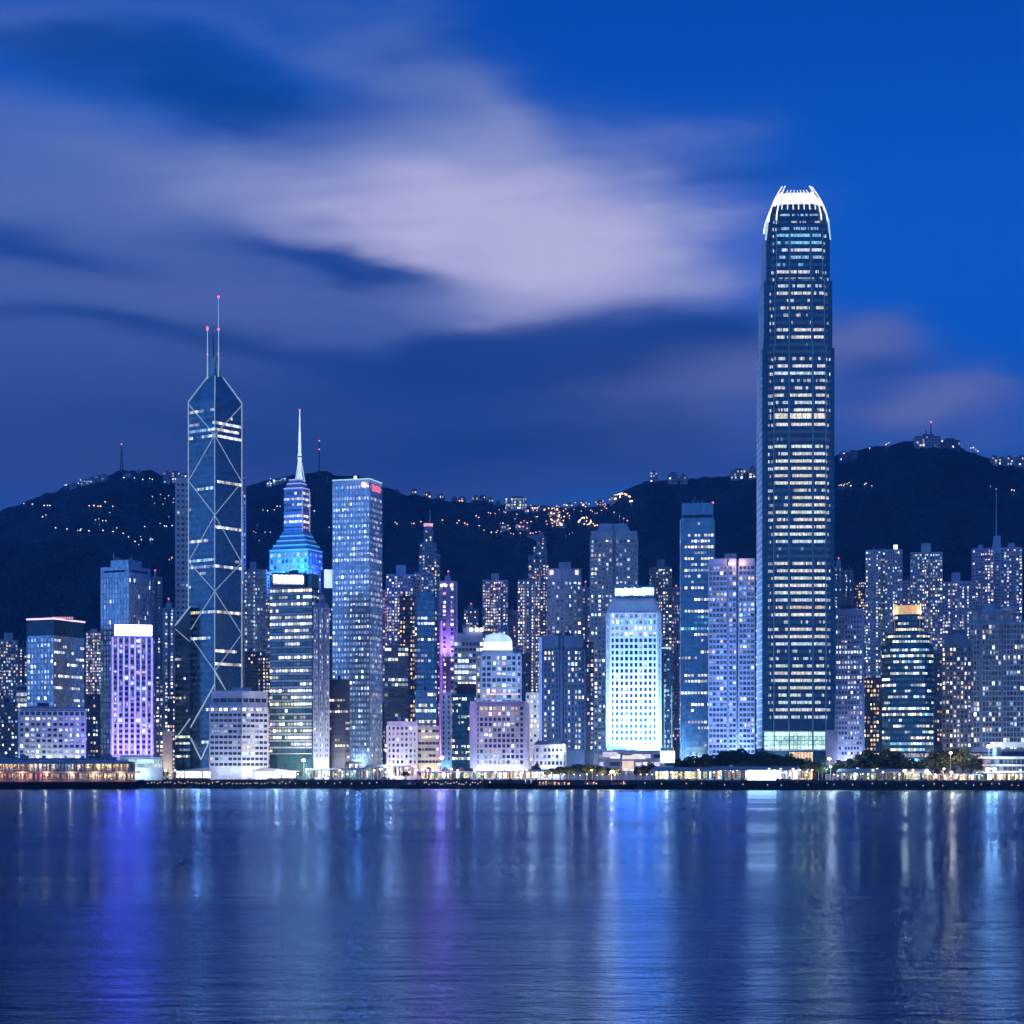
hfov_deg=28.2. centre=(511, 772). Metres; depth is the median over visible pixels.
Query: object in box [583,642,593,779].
office tower
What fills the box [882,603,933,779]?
office tower
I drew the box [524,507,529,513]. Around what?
hillside house
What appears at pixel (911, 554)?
small windows
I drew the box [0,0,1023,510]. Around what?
sky
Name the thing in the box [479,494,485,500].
hillside house
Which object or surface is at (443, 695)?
small windows
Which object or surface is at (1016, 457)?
lit windows
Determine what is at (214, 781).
pier
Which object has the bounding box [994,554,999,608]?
small windows
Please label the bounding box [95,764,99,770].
saloon window
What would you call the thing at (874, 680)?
small windows
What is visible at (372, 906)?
water
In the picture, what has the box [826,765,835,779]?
tree
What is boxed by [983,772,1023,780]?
pavilion
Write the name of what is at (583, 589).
small windows
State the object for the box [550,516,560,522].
hillside house
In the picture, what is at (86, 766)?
saloon window
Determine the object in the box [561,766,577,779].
tree
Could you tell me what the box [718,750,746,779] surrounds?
tree
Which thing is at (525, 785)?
barge
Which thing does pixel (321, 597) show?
office tower
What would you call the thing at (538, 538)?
small windows
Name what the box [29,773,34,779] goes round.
saloon window
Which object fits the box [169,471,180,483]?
hillside block
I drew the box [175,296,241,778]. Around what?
braced tower
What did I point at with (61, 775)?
saloon window
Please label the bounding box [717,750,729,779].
tree
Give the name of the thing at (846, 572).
small windows
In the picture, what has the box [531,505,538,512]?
hillside house
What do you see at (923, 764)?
tree
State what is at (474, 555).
hill
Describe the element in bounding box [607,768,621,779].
tree
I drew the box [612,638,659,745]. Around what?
small windows
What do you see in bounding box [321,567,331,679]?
office tower
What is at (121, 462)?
radio mast
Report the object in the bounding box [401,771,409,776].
tree
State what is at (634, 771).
tree
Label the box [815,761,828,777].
tree
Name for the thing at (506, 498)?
lit windows
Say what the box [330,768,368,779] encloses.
pavilion
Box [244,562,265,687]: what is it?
apartment tower
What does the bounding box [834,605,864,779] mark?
office tower
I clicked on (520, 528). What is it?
hillside house
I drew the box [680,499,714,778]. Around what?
office tower
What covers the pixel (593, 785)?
work boat
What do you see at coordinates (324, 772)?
pavilion
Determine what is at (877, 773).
pavilion
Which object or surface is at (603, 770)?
tree
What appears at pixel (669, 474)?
lit windows
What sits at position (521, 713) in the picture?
small windows
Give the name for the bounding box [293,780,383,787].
pier
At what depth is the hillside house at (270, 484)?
3350.77 m
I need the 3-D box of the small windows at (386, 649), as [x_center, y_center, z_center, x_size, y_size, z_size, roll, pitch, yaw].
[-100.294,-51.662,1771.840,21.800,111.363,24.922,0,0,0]
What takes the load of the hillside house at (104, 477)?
on the hill at (474, 555)
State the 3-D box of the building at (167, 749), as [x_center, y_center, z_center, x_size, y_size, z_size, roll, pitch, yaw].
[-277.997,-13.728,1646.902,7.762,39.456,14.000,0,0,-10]
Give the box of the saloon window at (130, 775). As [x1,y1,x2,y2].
[128,773,133,779]
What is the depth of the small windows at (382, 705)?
1840.03 m
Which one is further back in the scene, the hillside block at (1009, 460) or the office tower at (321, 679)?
the hillside block at (1009, 460)
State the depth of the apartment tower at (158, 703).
1760.07 m
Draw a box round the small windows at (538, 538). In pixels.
[529,538,547,633]
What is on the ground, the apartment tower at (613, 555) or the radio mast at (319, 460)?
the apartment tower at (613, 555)
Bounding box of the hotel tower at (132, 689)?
[111,624,153,759]
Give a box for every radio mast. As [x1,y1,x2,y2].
[119,443,123,474]
[318,440,319,475]
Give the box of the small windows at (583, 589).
[583,589,589,640]
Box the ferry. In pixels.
[0,754,143,788]
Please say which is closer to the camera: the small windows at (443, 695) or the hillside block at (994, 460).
the small windows at (443, 695)
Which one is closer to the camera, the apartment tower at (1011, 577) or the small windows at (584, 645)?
the small windows at (584, 645)
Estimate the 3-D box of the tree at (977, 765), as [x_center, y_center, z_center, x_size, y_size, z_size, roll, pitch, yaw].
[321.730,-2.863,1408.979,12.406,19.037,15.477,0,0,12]
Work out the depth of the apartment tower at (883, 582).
2081.34 m
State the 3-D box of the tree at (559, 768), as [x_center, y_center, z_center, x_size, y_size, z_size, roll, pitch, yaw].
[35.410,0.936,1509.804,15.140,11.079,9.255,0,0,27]
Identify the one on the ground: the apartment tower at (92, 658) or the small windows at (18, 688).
the apartment tower at (92, 658)
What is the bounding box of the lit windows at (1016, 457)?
[1016,457,1023,464]
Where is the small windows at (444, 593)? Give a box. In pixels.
[443,583,453,691]
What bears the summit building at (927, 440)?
on the hill at (908, 498)
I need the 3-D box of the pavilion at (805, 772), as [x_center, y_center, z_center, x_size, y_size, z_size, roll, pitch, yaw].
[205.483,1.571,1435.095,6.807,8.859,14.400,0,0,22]
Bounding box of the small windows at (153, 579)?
[153,579,159,673]
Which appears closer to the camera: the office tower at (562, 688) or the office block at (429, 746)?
the office block at (429, 746)
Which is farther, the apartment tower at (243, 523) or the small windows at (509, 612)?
the small windows at (509, 612)
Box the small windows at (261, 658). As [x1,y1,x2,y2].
[261,658,269,766]
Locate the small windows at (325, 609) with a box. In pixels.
[316,609,327,756]
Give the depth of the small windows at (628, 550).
1900.29 m
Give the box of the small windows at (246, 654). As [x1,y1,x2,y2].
[246,654,257,690]
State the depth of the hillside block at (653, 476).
3086.95 m
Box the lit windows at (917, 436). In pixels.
[917,436,939,445]
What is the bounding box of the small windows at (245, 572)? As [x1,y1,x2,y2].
[245,572,264,654]
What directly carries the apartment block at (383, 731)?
on the ground
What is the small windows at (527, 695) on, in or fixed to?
in the apartment tower at (532, 698)
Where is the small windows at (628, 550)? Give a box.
[591,540,636,752]
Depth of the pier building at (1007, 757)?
1395.43 m
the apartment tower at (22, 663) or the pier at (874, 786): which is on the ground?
the apartment tower at (22, 663)
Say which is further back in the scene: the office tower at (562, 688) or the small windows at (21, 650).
the small windows at (21, 650)
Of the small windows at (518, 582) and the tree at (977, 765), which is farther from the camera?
the small windows at (518, 582)
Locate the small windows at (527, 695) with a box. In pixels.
[527,695,538,759]
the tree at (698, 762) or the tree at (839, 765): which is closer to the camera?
the tree at (839, 765)
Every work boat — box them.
[397,782,426,788]
[535,781,576,788]
[578,781,638,788]
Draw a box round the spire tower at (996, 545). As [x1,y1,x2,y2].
[992,494,1000,608]
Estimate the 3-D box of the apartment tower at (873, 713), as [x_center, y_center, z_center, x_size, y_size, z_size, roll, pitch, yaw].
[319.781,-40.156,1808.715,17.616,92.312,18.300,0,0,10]
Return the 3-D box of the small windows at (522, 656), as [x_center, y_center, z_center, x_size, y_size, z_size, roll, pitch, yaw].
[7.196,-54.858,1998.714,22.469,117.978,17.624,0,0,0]
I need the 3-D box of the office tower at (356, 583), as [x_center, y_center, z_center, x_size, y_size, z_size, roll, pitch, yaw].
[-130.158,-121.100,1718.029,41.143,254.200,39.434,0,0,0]
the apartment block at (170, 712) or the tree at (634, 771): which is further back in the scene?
the apartment block at (170, 712)
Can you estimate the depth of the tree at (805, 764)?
1437.36 m
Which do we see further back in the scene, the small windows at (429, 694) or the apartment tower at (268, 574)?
the apartment tower at (268, 574)
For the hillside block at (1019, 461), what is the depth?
3083.94 m
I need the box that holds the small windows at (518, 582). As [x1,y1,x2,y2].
[518,582,538,690]
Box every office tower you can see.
[26,616,84,706]
[100,553,150,759]
[175,475,187,623]
[269,568,318,779]
[313,590,329,779]
[319,591,324,602]
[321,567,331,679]
[329,675,349,779]
[332,476,381,779]
[384,642,408,778]
[399,593,414,720]
[415,584,436,725]
[415,686,435,779]
[441,692,451,779]
[452,684,475,779]
[476,633,521,700]
[539,631,585,779]
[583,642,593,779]
[606,586,661,749]
[661,647,672,749]
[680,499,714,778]
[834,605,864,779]
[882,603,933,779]
[942,629,971,779]
[970,604,1023,779]
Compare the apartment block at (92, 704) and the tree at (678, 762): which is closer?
the tree at (678, 762)
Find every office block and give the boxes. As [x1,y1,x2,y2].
[16,680,26,710]
[245,648,258,690]
[386,717,417,779]
[418,720,439,779]
[454,624,483,693]
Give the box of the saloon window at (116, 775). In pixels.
[114,773,119,779]
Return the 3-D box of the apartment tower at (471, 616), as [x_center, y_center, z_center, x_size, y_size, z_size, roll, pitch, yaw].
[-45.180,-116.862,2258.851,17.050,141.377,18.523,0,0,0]
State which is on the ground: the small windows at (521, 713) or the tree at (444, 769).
the tree at (444, 769)
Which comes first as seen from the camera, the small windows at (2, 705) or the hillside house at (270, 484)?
the small windows at (2, 705)
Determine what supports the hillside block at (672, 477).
on the hill at (908, 498)
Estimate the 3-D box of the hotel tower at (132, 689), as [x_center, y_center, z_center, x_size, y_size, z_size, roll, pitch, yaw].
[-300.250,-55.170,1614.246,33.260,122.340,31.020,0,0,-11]
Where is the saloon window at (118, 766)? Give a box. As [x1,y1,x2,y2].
[116,764,121,770]
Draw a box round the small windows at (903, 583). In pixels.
[902,583,908,603]
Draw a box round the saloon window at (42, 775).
[40,773,45,779]
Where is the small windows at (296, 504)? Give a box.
[270,492,321,587]
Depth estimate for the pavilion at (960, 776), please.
1395.71 m
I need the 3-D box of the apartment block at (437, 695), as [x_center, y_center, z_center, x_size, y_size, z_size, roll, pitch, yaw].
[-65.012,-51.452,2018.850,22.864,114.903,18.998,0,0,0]
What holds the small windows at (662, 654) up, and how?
in the office tower at (667, 700)
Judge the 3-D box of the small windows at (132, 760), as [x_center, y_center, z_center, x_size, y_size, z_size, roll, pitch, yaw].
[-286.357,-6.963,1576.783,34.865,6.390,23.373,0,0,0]
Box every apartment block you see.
[85,690,100,757]
[167,694,174,770]
[382,702,384,763]
[437,666,438,725]
[517,649,530,700]
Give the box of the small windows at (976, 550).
[972,550,992,611]
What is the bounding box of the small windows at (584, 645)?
[584,645,592,748]
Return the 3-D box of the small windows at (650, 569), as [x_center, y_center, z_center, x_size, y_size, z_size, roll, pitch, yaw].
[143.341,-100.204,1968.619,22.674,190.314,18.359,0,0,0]
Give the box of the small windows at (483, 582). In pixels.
[483,582,506,638]
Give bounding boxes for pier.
[146,780,293,787]
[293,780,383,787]
[423,780,482,788]
[637,780,798,789]
[798,781,930,789]
[931,781,1023,790]
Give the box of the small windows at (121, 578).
[101,578,149,753]
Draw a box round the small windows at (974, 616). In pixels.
[971,615,1022,746]
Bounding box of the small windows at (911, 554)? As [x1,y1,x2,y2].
[911,554,941,651]
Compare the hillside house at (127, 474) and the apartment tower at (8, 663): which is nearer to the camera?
the apartment tower at (8, 663)
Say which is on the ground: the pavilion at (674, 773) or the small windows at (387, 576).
the pavilion at (674, 773)
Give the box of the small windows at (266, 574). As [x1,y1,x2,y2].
[266,574,270,655]
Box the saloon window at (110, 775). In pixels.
[108,773,112,779]
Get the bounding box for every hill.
[0,470,609,632]
[0,540,165,705]
[547,441,1023,621]
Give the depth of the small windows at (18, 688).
1779.94 m
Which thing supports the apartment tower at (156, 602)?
on the ground
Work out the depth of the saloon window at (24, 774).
1482.48 m
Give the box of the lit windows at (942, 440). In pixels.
[941,440,959,446]
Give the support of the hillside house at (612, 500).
on the hill at (908, 498)
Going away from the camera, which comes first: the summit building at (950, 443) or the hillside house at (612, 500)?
the summit building at (950, 443)
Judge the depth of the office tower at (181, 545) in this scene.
1899.59 m
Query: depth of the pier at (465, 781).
1513.27 m
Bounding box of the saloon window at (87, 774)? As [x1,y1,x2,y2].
[86,773,91,779]
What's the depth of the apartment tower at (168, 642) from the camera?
1961.08 m
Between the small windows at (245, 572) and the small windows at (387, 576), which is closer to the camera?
the small windows at (245, 572)
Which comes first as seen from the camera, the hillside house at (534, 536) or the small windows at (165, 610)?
the small windows at (165, 610)
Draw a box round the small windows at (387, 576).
[387,576,412,643]
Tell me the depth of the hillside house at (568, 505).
3339.47 m
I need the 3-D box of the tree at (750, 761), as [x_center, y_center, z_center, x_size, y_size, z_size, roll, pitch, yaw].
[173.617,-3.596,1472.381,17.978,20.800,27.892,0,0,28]
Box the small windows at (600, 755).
[599,754,673,765]
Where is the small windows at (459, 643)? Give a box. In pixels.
[455,642,482,693]
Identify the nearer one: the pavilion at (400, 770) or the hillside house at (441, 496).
the pavilion at (400, 770)
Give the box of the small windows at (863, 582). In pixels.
[855,582,865,677]
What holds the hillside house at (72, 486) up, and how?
on the hill at (474, 555)
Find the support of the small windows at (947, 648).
in the office tower at (956, 689)
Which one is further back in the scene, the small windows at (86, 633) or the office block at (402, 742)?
the small windows at (86, 633)
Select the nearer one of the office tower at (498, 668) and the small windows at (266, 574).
the office tower at (498, 668)
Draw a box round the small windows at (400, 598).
[400,598,413,720]
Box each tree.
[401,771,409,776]
[425,767,432,778]
[440,766,448,779]
[449,767,457,779]
[457,767,465,774]
[531,764,540,778]
[543,768,560,779]
[555,766,563,779]
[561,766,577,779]
[569,764,583,779]
[579,765,595,779]
[586,765,601,779]
[598,767,610,779]
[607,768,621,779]
[633,767,638,779]
[636,765,648,779]
[643,762,655,779]
[673,758,685,779]
[682,756,694,779]
[685,755,704,779]
[699,754,710,779]
[703,754,724,779]
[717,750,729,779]
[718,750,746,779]
[731,748,748,779]
[738,753,761,770]
[752,748,769,765]
[755,753,782,765]
[770,756,787,779]
[777,753,799,779]
[786,758,803,779]
[798,757,813,779]
[810,762,820,779]
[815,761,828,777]
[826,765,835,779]
[831,760,847,774]
[842,758,855,779]
[850,754,869,779]
[853,749,879,779]
[867,754,890,768]
[873,748,900,779]
[883,752,898,779]
[895,753,908,779]
[905,757,919,779]
[913,758,942,773]
[924,749,943,773]
[933,750,955,773]
[939,748,959,773]
[949,747,973,773]
[959,754,978,773]
[969,755,983,773]
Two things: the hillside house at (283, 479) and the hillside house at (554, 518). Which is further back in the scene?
the hillside house at (283, 479)
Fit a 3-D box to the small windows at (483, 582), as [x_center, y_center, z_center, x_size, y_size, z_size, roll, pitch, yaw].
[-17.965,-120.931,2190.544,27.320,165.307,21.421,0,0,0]
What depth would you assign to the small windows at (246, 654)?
1779.94 m
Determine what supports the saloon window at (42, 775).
in the ferry
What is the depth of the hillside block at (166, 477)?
3316.85 m
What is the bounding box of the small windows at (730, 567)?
[709,566,753,752]
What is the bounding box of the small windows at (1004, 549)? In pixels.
[1001,549,1021,621]
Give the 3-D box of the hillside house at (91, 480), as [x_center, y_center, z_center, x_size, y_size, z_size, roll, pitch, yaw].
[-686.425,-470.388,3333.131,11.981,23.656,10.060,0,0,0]
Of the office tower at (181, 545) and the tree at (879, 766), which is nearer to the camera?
the tree at (879, 766)
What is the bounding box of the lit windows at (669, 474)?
[669,474,676,481]
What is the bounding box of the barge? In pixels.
[484,780,536,788]
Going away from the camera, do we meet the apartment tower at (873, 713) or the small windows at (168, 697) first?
the apartment tower at (873, 713)
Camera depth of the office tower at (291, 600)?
1626.89 m
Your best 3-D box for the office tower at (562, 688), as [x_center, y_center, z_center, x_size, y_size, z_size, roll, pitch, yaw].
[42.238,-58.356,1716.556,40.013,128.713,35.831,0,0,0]
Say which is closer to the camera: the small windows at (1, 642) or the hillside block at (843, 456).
the small windows at (1, 642)
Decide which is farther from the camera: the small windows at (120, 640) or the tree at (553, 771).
the small windows at (120, 640)
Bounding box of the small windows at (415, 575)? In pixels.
[415,575,431,597]
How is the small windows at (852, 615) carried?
in the office tower at (849, 673)
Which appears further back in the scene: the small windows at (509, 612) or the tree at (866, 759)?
the small windows at (509, 612)
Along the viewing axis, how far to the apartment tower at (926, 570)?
2079.78 m
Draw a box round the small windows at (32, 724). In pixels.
[31,723,83,747]
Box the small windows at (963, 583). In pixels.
[943,583,970,641]
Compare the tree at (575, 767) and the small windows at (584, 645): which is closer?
the tree at (575, 767)
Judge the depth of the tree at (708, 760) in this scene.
1474.77 m
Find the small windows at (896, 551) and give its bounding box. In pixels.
[866,551,901,677]
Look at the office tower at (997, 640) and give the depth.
1701.04 m
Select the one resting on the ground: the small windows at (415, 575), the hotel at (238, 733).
the hotel at (238, 733)
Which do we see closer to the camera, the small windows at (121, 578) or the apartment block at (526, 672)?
the small windows at (121, 578)
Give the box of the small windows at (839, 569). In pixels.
[836,569,840,606]
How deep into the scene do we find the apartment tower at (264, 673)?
1809.98 m
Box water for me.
[0,788,1023,1023]
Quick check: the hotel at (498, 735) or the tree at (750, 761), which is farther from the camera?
the hotel at (498, 735)
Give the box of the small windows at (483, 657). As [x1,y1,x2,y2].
[478,656,519,700]
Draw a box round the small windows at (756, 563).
[756,563,756,747]
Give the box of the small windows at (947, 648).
[943,648,969,746]
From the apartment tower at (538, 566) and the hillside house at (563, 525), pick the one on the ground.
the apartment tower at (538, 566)
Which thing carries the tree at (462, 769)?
on the ground
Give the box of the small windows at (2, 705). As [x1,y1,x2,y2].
[2,705,16,757]
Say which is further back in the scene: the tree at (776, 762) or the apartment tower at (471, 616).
the apartment tower at (471, 616)
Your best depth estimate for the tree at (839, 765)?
1443.88 m
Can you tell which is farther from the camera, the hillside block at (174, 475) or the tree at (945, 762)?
the hillside block at (174, 475)
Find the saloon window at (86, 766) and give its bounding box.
[84,764,88,770]
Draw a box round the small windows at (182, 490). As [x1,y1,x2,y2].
[177,483,187,619]
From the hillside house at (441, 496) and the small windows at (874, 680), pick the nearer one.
the small windows at (874, 680)
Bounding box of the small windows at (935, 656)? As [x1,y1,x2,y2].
[933,656,941,776]
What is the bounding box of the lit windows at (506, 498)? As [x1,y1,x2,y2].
[506,498,526,508]
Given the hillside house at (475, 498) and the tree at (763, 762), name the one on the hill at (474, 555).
the hillside house at (475, 498)
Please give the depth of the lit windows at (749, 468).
3038.89 m
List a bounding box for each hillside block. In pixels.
[163,471,169,484]
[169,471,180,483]
[650,471,657,481]
[668,472,677,483]
[679,474,686,484]
[730,468,745,480]
[748,466,755,479]
[839,451,847,463]
[848,450,857,460]
[990,455,997,466]
[998,457,1005,465]
[1006,455,1012,465]
[1014,455,1023,467]
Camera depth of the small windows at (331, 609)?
1880.45 m
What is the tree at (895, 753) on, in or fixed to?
on the ground
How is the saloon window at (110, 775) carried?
in the ferry
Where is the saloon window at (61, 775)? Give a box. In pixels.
[59,773,64,779]
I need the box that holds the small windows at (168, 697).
[168,697,173,770]
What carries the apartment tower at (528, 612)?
on the ground
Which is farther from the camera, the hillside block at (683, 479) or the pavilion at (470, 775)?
the hillside block at (683, 479)
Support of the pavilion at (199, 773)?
on the ground
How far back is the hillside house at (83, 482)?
3347.01 m
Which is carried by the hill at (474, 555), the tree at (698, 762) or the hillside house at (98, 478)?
the hillside house at (98, 478)
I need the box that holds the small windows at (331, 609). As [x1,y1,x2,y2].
[331,609,331,679]
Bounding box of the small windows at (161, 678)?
[153,677,162,755]
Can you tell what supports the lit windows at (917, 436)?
in the summit building at (927, 440)
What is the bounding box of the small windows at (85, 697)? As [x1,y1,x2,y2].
[85,697,99,755]
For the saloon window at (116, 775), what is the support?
in the ferry
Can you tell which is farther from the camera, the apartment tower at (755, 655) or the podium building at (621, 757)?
the apartment tower at (755, 655)
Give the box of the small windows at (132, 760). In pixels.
[120,759,161,767]
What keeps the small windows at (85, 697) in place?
in the apartment block at (92, 704)
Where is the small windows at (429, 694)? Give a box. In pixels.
[416,693,435,776]
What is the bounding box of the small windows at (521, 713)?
[477,707,522,763]
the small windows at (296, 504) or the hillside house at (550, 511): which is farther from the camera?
the hillside house at (550, 511)
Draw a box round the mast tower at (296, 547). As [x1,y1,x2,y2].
[269,409,322,593]
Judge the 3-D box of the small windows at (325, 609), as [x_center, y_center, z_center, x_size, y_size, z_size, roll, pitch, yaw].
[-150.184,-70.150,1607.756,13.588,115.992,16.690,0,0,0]
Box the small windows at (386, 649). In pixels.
[385,648,407,761]
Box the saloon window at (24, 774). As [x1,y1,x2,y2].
[23,773,28,779]
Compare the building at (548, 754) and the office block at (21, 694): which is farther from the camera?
the office block at (21, 694)
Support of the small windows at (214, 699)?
in the hotel at (238, 733)
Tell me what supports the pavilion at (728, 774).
on the ground
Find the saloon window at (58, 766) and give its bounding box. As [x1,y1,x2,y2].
[56,764,60,770]
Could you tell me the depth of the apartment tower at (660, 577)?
1962.38 m
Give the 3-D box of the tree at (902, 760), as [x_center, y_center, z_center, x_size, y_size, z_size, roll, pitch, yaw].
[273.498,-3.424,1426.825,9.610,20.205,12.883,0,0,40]
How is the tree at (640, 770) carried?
on the ground
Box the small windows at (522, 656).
[522,656,529,700]
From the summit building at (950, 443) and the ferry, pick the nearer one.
the ferry
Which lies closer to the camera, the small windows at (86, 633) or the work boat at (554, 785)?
the work boat at (554, 785)
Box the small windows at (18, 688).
[17,687,26,710]
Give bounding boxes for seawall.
[139,779,1022,789]
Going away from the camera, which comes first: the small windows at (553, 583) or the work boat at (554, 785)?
the work boat at (554, 785)
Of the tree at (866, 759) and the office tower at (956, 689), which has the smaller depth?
the tree at (866, 759)
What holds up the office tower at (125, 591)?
on the ground
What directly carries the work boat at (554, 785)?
on the water
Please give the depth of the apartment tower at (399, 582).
2079.99 m
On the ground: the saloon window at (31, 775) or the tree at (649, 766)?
the tree at (649, 766)
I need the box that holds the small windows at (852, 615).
[836,615,860,754]
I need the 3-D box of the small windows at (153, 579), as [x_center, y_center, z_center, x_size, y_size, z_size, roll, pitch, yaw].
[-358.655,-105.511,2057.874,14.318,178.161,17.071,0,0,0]
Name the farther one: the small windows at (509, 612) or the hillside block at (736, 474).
the hillside block at (736, 474)
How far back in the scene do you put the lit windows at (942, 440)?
3050.78 m
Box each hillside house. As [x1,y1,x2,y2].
[69,483,76,489]
[80,479,86,485]
[87,477,95,485]
[95,475,100,481]
[101,474,107,482]
[124,472,132,477]
[266,481,272,486]
[272,478,279,485]
[280,476,286,482]
[411,489,416,494]
[423,492,430,498]
[437,494,444,500]
[458,496,465,502]
[472,495,478,501]
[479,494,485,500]
[486,497,493,504]
[501,524,508,531]
[505,496,526,510]
[515,524,529,530]
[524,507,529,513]
[527,533,537,539]
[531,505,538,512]
[539,505,546,510]
[547,509,554,515]
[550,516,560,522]
[558,521,565,527]
[565,503,572,508]
[596,500,603,506]
[610,495,618,506]
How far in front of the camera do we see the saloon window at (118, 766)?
1482.48 m
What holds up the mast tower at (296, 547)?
on the ground
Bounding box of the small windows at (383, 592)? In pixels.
[383,592,386,701]
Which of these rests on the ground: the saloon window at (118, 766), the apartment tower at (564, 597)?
the apartment tower at (564, 597)
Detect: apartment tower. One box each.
[0,633,17,701]
[0,698,17,757]
[18,645,26,683]
[85,629,99,693]
[151,570,162,674]
[153,670,163,756]
[162,598,174,730]
[242,477,245,687]
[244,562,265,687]
[259,651,269,767]
[266,570,271,655]
[382,590,386,701]
[386,565,412,644]
[414,569,432,597]
[419,517,439,665]
[439,570,457,769]
[464,603,478,627]
[482,573,507,639]
[508,609,517,649]
[517,577,539,691]
[526,688,538,779]
[528,532,548,636]
[547,562,581,635]
[582,581,589,641]
[590,524,637,773]
[649,559,671,650]
[672,585,679,757]
[708,554,754,779]
[755,560,756,751]
[834,557,842,608]
[843,565,853,604]
[853,579,865,677]
[864,675,881,778]
[865,545,902,677]
[902,578,910,604]
[910,543,942,652]
[933,649,941,778]
[942,572,971,644]
[971,545,993,611]
[1000,543,1022,621]
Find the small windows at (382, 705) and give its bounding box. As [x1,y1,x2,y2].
[382,705,384,763]
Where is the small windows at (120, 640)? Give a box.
[114,639,149,753]
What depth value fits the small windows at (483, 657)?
1700.09 m
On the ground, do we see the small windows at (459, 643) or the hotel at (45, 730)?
the hotel at (45, 730)
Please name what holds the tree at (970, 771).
on the ground
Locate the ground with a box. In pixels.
[84,706,881,779]
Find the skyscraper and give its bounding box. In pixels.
[757,186,837,779]
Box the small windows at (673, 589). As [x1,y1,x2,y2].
[673,589,679,757]
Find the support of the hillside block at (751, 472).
on the hill at (908, 498)
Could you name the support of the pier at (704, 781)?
in the water
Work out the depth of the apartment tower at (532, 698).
1699.98 m
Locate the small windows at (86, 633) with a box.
[86,633,99,693]
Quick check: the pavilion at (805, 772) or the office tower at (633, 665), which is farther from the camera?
the office tower at (633, 665)
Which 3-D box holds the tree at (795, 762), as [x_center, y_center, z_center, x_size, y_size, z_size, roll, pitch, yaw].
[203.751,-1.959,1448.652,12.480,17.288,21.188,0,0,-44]
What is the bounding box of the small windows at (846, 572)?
[846,572,850,604]
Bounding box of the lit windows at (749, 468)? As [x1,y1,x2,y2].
[749,468,754,477]
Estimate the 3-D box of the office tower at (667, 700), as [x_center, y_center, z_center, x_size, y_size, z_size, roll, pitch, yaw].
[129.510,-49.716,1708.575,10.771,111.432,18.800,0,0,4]
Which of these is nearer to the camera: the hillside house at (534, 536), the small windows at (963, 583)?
the small windows at (963, 583)
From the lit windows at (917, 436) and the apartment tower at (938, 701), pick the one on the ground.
the apartment tower at (938, 701)
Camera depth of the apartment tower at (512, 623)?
2220.00 m
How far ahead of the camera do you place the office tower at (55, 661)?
1758.07 m
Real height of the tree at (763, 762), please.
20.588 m
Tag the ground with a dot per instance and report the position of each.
(173, 777)
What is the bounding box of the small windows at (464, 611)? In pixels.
[464,611,477,626]
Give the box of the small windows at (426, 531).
[420,531,438,662]
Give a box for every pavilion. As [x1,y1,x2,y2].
[172,767,298,778]
[303,768,337,779]
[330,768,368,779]
[349,761,363,767]
[364,764,390,779]
[388,765,418,779]
[418,771,527,779]
[524,769,551,779]
[650,767,713,779]
[708,766,748,779]
[746,766,799,779]
[797,768,810,777]
[836,769,927,779]
[924,774,984,779]
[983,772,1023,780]
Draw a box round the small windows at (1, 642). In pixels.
[1,642,16,701]
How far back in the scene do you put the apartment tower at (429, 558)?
2153.61 m
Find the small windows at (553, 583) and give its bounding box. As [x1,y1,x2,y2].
[548,582,580,635]
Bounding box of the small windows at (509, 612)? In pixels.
[509,612,514,647]
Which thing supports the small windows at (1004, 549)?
in the apartment tower at (1011, 577)
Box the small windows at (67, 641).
[28,638,83,706]
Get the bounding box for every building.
[120,755,162,779]
[162,731,171,778]
[532,741,566,779]
[598,745,675,779]
[914,434,939,448]
[940,438,959,452]
[975,742,1023,780]
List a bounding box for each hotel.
[18,703,85,757]
[209,688,268,779]
[469,701,528,779]
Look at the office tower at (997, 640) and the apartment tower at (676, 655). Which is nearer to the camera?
the office tower at (997, 640)
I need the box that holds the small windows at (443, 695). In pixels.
[443,695,449,759]
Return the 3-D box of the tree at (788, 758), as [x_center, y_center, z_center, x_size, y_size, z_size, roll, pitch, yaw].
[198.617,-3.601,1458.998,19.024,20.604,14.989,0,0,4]
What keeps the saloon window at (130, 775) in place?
in the ferry
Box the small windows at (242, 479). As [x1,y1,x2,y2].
[242,479,244,687]
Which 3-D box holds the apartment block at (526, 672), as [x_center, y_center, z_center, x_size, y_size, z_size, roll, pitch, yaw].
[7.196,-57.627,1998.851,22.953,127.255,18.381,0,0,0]
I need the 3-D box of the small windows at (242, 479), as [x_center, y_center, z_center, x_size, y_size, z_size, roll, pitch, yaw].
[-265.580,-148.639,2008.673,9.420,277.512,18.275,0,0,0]
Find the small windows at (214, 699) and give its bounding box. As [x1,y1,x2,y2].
[211,698,266,765]
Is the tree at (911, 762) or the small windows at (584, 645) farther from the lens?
the small windows at (584, 645)
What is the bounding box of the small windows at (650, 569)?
[650,569,670,649]
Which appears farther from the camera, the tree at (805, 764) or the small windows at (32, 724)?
the small windows at (32, 724)
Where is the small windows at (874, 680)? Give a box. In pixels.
[865,680,881,776]
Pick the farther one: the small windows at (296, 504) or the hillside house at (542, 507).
the hillside house at (542, 507)
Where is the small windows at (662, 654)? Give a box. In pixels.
[662,654,671,747]
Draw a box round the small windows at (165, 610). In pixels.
[165,610,172,730]
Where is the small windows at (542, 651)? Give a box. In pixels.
[542,651,583,748]
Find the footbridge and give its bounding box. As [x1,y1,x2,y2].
[869,752,992,779]
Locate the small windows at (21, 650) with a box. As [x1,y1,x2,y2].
[20,650,25,683]
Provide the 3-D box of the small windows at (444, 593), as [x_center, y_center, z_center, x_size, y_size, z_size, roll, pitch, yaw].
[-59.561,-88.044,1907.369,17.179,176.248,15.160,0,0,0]
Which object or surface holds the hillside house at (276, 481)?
on the hill at (474, 555)
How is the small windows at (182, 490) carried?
in the office tower at (181, 545)

